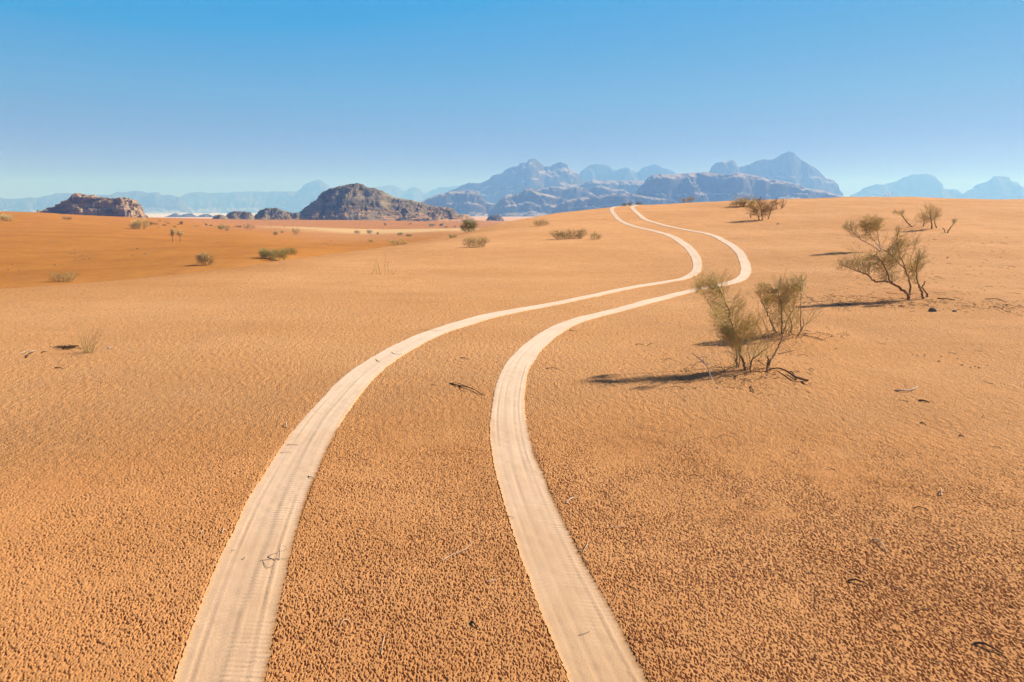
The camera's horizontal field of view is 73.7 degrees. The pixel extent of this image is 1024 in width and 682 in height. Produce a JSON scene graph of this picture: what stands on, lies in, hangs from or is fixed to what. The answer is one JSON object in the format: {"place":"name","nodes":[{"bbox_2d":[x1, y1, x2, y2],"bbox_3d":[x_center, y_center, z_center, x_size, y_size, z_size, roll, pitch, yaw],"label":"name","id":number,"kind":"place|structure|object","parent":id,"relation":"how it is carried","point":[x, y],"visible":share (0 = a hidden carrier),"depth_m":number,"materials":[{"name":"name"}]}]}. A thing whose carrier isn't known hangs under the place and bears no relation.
{"place":"outdoors","nodes":[
{"label":"outdoors","id":0,"kind":"place"},
{"bbox_2d":[0,191,192,213],"bbox_3d":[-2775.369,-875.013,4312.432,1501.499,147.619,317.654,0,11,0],"label":"mountain","id":1,"kind":"structure","parent":0,"point":[154,203],"depth_m":4267.75,"materials":[{"name":"blue stone"}]},
{"bbox_2d":[165,213,212,216],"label":"mountain","id":2,"kind":"structure","parent":0,"point":[189,215],"depth_m":1765.48,"materials":[{"name":"stone"}]},
{"bbox_2d":[180,191,295,212],"bbox_3d":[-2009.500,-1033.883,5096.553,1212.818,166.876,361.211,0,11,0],"label":"mountain","id":3,"kind":"structure","parent":0,"point":[227,202],"depth_m":5032.67,"materials":[{"name":"blue stone"}]},
{"bbox_2d":[271,180,332,212],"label":"mountain","id":4,"kind":"structure","parent":0,"point":[305,195],"depth_m":4824.55,"materials":[{"name":"blue stone"}]},
{"bbox_2d":[373,185,460,201],"bbox_3d":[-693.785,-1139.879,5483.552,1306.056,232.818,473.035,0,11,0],"label":"mountain","id":5,"kind":"structure","parent":0,"point":[415,194],"depth_m":5453.81,"materials":[{"name":"blue stone"}]},
{"bbox_2d":[421,190,495,215],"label":"mountain","id":6,"kind":"structure","parent":0,"point":[472,203],"depth_m":1987.57,"materials":[{"name":"blue stone"}]},
{"bbox_2d":[0,197,1023,681],"bbox_3d":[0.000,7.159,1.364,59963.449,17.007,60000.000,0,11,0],"label":"ground","id":7,"kind":"structure","parent":0,"point":[136,459],"depth_m":5.31,"materials":[{"name":"orange sand"}]},
{"bbox_2d":[0,213,13,220],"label":"desert shrub","id":8,"kind":"object","parent":7,"relation":"on","point":[5,217],"visible":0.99,"depth_m":108.94,"materials":[{"name":"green plant"}]},
{"bbox_2d":[46,270,79,281],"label":"desert shrub","id":9,"kind":"object","parent":7,"relation":"on","point":[66,278],"visible":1,"depth_m":31.92,"materials":[{"name":"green plant"}]},
{"bbox_2d":[49,344,80,348],"bbox_3d":[-5.738,0.071,8.844,0.462,0.062,0.252,6,12,28],"label":"brushwood","id":10,"kind":"object","parent":7,"relation":"on","point":[68,346],"visible":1,"depth_m":8.82,"materials":[{"name":"brown wood"}]},
{"bbox_2d":[76,325,104,352],"bbox_3d":[-5.242,-0.037,8.503,0.295,0.429,0.580,-9,14,-40],"label":"dry plant","id":11,"kind":"object","parent":7,"relation":"on","point":[87,346],"visible":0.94,"depth_m":8.54,"materials":[{"name":"plant"}]},
{"bbox_2d":[37,193,148,217],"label":"rock butte","id":12,"kind":"object","parent":7,"relation":"on","point":[81,204],"visible":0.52,"depth_m":406.99,"materials":[{"name":"brown stone"}]},
{"bbox_2d":[128,217,149,228],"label":"desert shrub","id":13,"kind":"object","parent":7,"relation":"on","point":[138,224],"visible":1,"depth_m":106.33,"materials":[{"name":"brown plant"}]},
{"bbox_2d":[169,228,175,241],"bbox_3d":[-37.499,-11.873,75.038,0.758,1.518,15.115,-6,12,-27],"label":"tree","id":14,"kind":"object","parent":7,"relation":"on","point":[171,233],"visible":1,"depth_m":68.64,"materials":[{"name":"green plant"}]},
{"bbox_2d":[176,230,184,241],"bbox_3d":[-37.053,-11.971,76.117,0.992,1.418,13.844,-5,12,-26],"label":"tree","id":15,"kind":"object","parent":7,"relation":"on","point":[180,232],"visible":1,"depth_m":70.65,"materials":[{"name":"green plant"}]},
{"bbox_2d":[195,252,214,264],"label":"desert shrub","id":16,"kind":"object","parent":7,"relation":"on","point":[203,256],"visible":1,"depth_m":37.36,"materials":[{"name":"brown plant"}]},
{"bbox_2d":[212,215,227,218],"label":"rock outcrop","id":17,"kind":"object","parent":7,"relation":"on","point":[219,217],"visible":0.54,"depth_m":547.79,"materials":[{"name":"stone"}]},
{"bbox_2d":[226,211,254,219],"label":"rock outcrop","id":18,"kind":"object","parent":7,"relation":"on","point":[244,215],"visible":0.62,"depth_m":566.88,"materials":[{"name":"stone"}]},
{"bbox_2d":[257,247,287,260],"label":"desert shrub","id":19,"kind":"object","parent":7,"relation":"on","point":[263,253],"visible":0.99,"depth_m":41.73,"materials":[{"name":"green plant"}]},
{"bbox_2d":[254,208,302,219],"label":"rock outcrop","id":20,"kind":"object","parent":7,"relation":"on","point":[271,214],"visible":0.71,"depth_m":573.99,"materials":[{"name":"stone"}]},
{"bbox_2d":[283,246,298,254],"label":"desert shrub","id":21,"kind":"object","parent":7,"relation":"on","point":[290,251],"visible":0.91,"depth_m":46.57,"materials":[{"name":"green plant"}]},
{"bbox_2d":[292,227,299,234],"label":"desert bush","id":22,"kind":"object","parent":7,"relation":"on","point":[294,230],"visible":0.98,"depth_m":151.92,"materials":[{"name":"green plant"}]},
{"bbox_2d":[299,183,471,221],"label":"rock hill","id":23,"kind":"structure","parent":7,"relation":"on","point":[357,201],"depth_m":577.44,"materials":[{"name":"stone"}]},
{"bbox_2d":[390,238,407,245],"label":"desert shrub","id":24,"kind":"object","parent":7,"relation":"on","point":[398,240],"visible":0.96,"depth_m":32.87,"materials":[{"name":"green plant"}]},
{"bbox_2d":[395,217,433,221],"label":"rock outcrop","id":25,"kind":"object","parent":7,"relation":"on","point":[410,219],"visible":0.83,"depth_m":554.26,"materials":[{"name":"stone"}]},
{"bbox_2d":[172,206,701,681],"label":"tyre track","id":26,"kind":"structure","parent":7,"relation":"on","point":[232,628],"depth_m":3.70,"materials":[{"name":"beige sand"}]},
{"bbox_2d":[442,541,473,560],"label":"twig","id":27,"kind":"object","parent":7,"relation":"on","point":[456,552],"visible":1,"depth_m":3.55,"materials":[{"name":"brown wood"}]},
{"bbox_2d":[450,383,482,394],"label":"fallen branch","id":28,"kind":"object","parent":7,"relation":"on","point":[465,386],"visible":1,"depth_m":6.90,"materials":[{"name":"brown wood"}]},
{"bbox_2d":[458,217,477,231],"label":"desert shrub","id":29,"kind":"object","parent":7,"relation":"on","point":[473,224],"visible":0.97,"depth_m":38.56,"materials":[{"name":"green plant"}]},
{"bbox_2d":[462,236,489,246],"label":"desert shrub","id":30,"kind":"object","parent":7,"relation":"on","point":[479,242],"visible":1,"depth_m":27.28,"materials":[{"name":"green plant"}]},
{"bbox_2d":[486,215,503,220],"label":"rock outcrop","id":31,"kind":"object","parent":7,"relation":"on","point":[495,218],"visible":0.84,"depth_m":744.62,"materials":[{"name":"stone"}]},
{"bbox_2d":[532,218,549,225],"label":"desert shrub","id":32,"kind":"object","parent":7,"relation":"on","point":[536,223],"visible":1,"depth_m":36.73,"materials":[{"name":"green plant"}]},
{"bbox_2d":[550,228,586,238],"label":"desert shrub","id":33,"kind":"object","parent":7,"relation":"on","point":[559,234],"visible":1,"depth_m":30.39,"materials":[{"name":"green plant"}]},
{"bbox_2d":[589,230,601,238],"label":"desert shrub","id":34,"kind":"object","parent":7,"relation":"on","point":[594,234],"visible":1,"depth_m":29.71,"materials":[{"name":"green plant"}]},
{"bbox_2d":[489,205,750,681],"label":"tyre track","id":35,"kind":"structure","parent":7,"relation":"on","point":[571,601],"depth_m":3.71,"materials":[{"name":"beige sand"}]},
{"bbox_2d":[691,353,714,378],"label":"dead branch","id":36,"kind":"object","parent":7,"relation":"on","point":[704,363],"visible":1,"depth_m":7.14,"materials":[{"name":"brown wood"}]},
{"bbox_2d":[729,193,756,206],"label":"desert shrub","id":37,"kind":"object","parent":7,"relation":"on","point":[741,202],"visible":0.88,"depth_m":46.02,"materials":[{"name":"green plant"}]},
{"bbox_2d":[687,261,809,374],"bbox_3d":[2.509,-0.265,7.395,1.279,1.225,0.851,0,11,0],"label":"desert shrub","id":38,"kind":"object","parent":7,"relation":"on","point":[731,331],"visible":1,"depth_m":7.40,"materials":[{"name":"green plant"}]},
{"bbox_2d":[742,196,777,219],"bbox_3d":[13.584,-7.324,37.450,2.138,1.453,2.128,9,14,40],"label":"desert shrub","id":39,"kind":"object","parent":7,"relation":"on","point":[762,209],"visible":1,"depth_m":37.33,"materials":[{"name":"brown plant"}]},
{"bbox_2d":[770,198,785,208],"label":"desert shrub","id":40,"kind":"object","parent":7,"relation":"on","point":[783,200],"visible":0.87,"depth_m":44.61,"materials":[{"name":"brown plant"}]},
{"bbox_2d":[749,270,820,336],"bbox_3d":[3.793,-0.490,9.393,1.130,1.021,0.818,0,11,0],"label":"desert shrub","id":41,"kind":"object","parent":7,"relation":"on","point":[786,291],"visible":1,"depth_m":9.31,"materials":[{"name":"green plant"}]},
{"bbox_2d":[769,367,808,383],"bbox_3d":[2.921,0.357,7.144,0.144,0.070,0.526,-4,12,-21],"label":"fallen branch","id":42,"kind":"object","parent":7,"relation":"on","point":[793,375],"visible":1,"depth_m":7.06,"materials":[{"name":"brown wood"}]},
{"bbox_2d":[661,232,1023,666],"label":"plant litter","id":43,"kind":"object","parent":7,"relation":"on","point":[1003,304],"visible":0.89,"depth_m":7.85,"materials":[{"name":"plant"}]},
{"bbox_2d":[848,578,873,588],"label":"twig","id":44,"kind":"object","parent":7,"relation":"on","point":[860,581],"visible":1,"depth_m":3.28,"materials":[{"name":"brown wood"}]},
{"bbox_2d":[842,213,886,251],"bbox_3d":[11.881,-3.688,23.095,1.664,1.441,0.792,0,11,0],"label":"desert shrub","id":45,"kind":"object","parent":7,"relation":"on","point":[873,222],"visible":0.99,"depth_m":23.01,"materials":[{"name":"green plant"}]},
{"bbox_2d":[829,213,928,299],"bbox_3d":[7.397,-1.622,12.964,3.114,1.688,1.514,-4,11,-19],"label":"desert shrub","id":46,"kind":"object","parent":7,"relation":"on","point":[914,269],"visible":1,"depth_m":12.78,"materials":[{"name":"green plant"}]},
{"bbox_2d":[891,210,915,226],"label":"desert shrub","id":47,"kind":"object","parent":7,"relation":"on","point":[901,212],"visible":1,"depth_m":31.52,"materials":[{"name":"brown plant"}]},
{"bbox_2d":[895,386,918,390],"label":"twig","id":48,"kind":"object","parent":7,"relation":"on","point":[907,389],"visible":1,"depth_m":6.75,"materials":[{"name":"brown wood"}]},
{"bbox_2d":[915,202,942,228],"bbox_3d":[18.722,-5.691,30.698,1.105,1.354,1.200,9,14,40],"label":"desert shrub","id":49,"kind":"object","parent":7,"relation":"on","point":[930,217],"visible":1,"depth_m":30.59,"materials":[{"name":"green plant"}]},
{"bbox_2d":[928,308,936,311],"bbox_3d":[7.183,-0.522,11.662,0.095,0.098,0.105,-4,12,-20],"label":"stone","id":50,"kind":"object","parent":7,"relation":"on","point":[932,310],"visible":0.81,"depth_m":11.63,"materials":[{"name":"grey stone"}]},
{"bbox_2d":[942,218,956,232],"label":"desert shrub","id":51,"kind":"object","parent":7,"relation":"on","point":[953,221],"visible":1,"depth_m":29.21,"materials":[{"name":"brown plant"}]},
{"bbox_2d":[973,641,1002,653],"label":"twig","id":52,"kind":"object","parent":7,"relation":"on","point":[980,642],"visible":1,"depth_m":2.81,"materials":[{"name":"brown wood"}]},
{"bbox_2d":[0,0,1023,198],"label":"sky","id":53,"kind":"structure","parent":0,"point":[178,98],"materials":[{"name":"blue"}]},
{"bbox_2d":[446,158,584,203],"bbox_3d":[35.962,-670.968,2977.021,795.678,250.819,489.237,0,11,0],"label":"mountain","id":54,"kind":"structure","parent":0,"point":[534,173],"depth_m":2916.00,"materials":[{"name":"blue stone"}]},
{"bbox_2d":[487,188,568,216],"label":"mountain","id":55,"kind":"structure","parent":0,"point":[529,202],"depth_m":1881.44,"materials":[{"name":"blue stone"}]},
{"bbox_2d":[535,186,595,199],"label":"mountain","id":56,"kind":"structure","parent":0,"point":[571,192],"depth_m":2124.95,"materials":[{"name":"blue stone"}]},
{"bbox_2d":[588,186,629,195],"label":"mountain","id":57,"kind":"structure","parent":0,"point":[598,190],"depth_m":2170.47,"materials":[{"name":"blue stone"}]},
{"bbox_2d":[579,180,644,193],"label":"mountain","id":58,"kind":"structure","parent":0,"point":[630,187],"depth_m":2497.75,"materials":[{"name":"blue stone"}]},
{"bbox_2d":[551,193,676,213],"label":"mountain","id":59,"kind":"structure","parent":0,"point":[598,202],"depth_m":1749.65,"materials":[{"name":"blue stone"}]},
{"bbox_2d":[578,163,676,181],"bbox_3d":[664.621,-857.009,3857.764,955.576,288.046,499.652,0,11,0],"label":"mountain","id":60,"kind":"structure","parent":0,"point":[601,172],"depth_m":3817.69,"materials":[{"name":"blue stone"}]},
{"bbox_2d":[632,172,845,202],"bbox_3d":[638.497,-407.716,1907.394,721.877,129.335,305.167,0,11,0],"label":"mountain","id":61,"kind":"structure","parent":0,"point":[706,187],"depth_m":1879.07,"materials":[{"name":"blue stone"}]},
{"bbox_2d":[708,151,843,195],"bbox_3d":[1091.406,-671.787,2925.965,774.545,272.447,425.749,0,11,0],"label":"mountain","id":62,"kind":"structure","parent":0,"point":[791,167],"depth_m":2885.51,"materials":[{"name":"blue stone"}]},
{"bbox_2d":[849,173,961,197],"bbox_3d":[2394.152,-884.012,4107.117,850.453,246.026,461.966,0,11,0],"label":"mountain","id":63,"kind":"structure","parent":0,"point":[922,185],"depth_m":4082.69,"materials":[{"name":"blue stone"}]},
{"bbox_2d":[959,176,1023,198],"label":"mountain","id":64,"kind":"structure","parent":0,"point":[998,187],"depth_m":3831.13,"materials":[{"name":"blue stone"}]}
]}

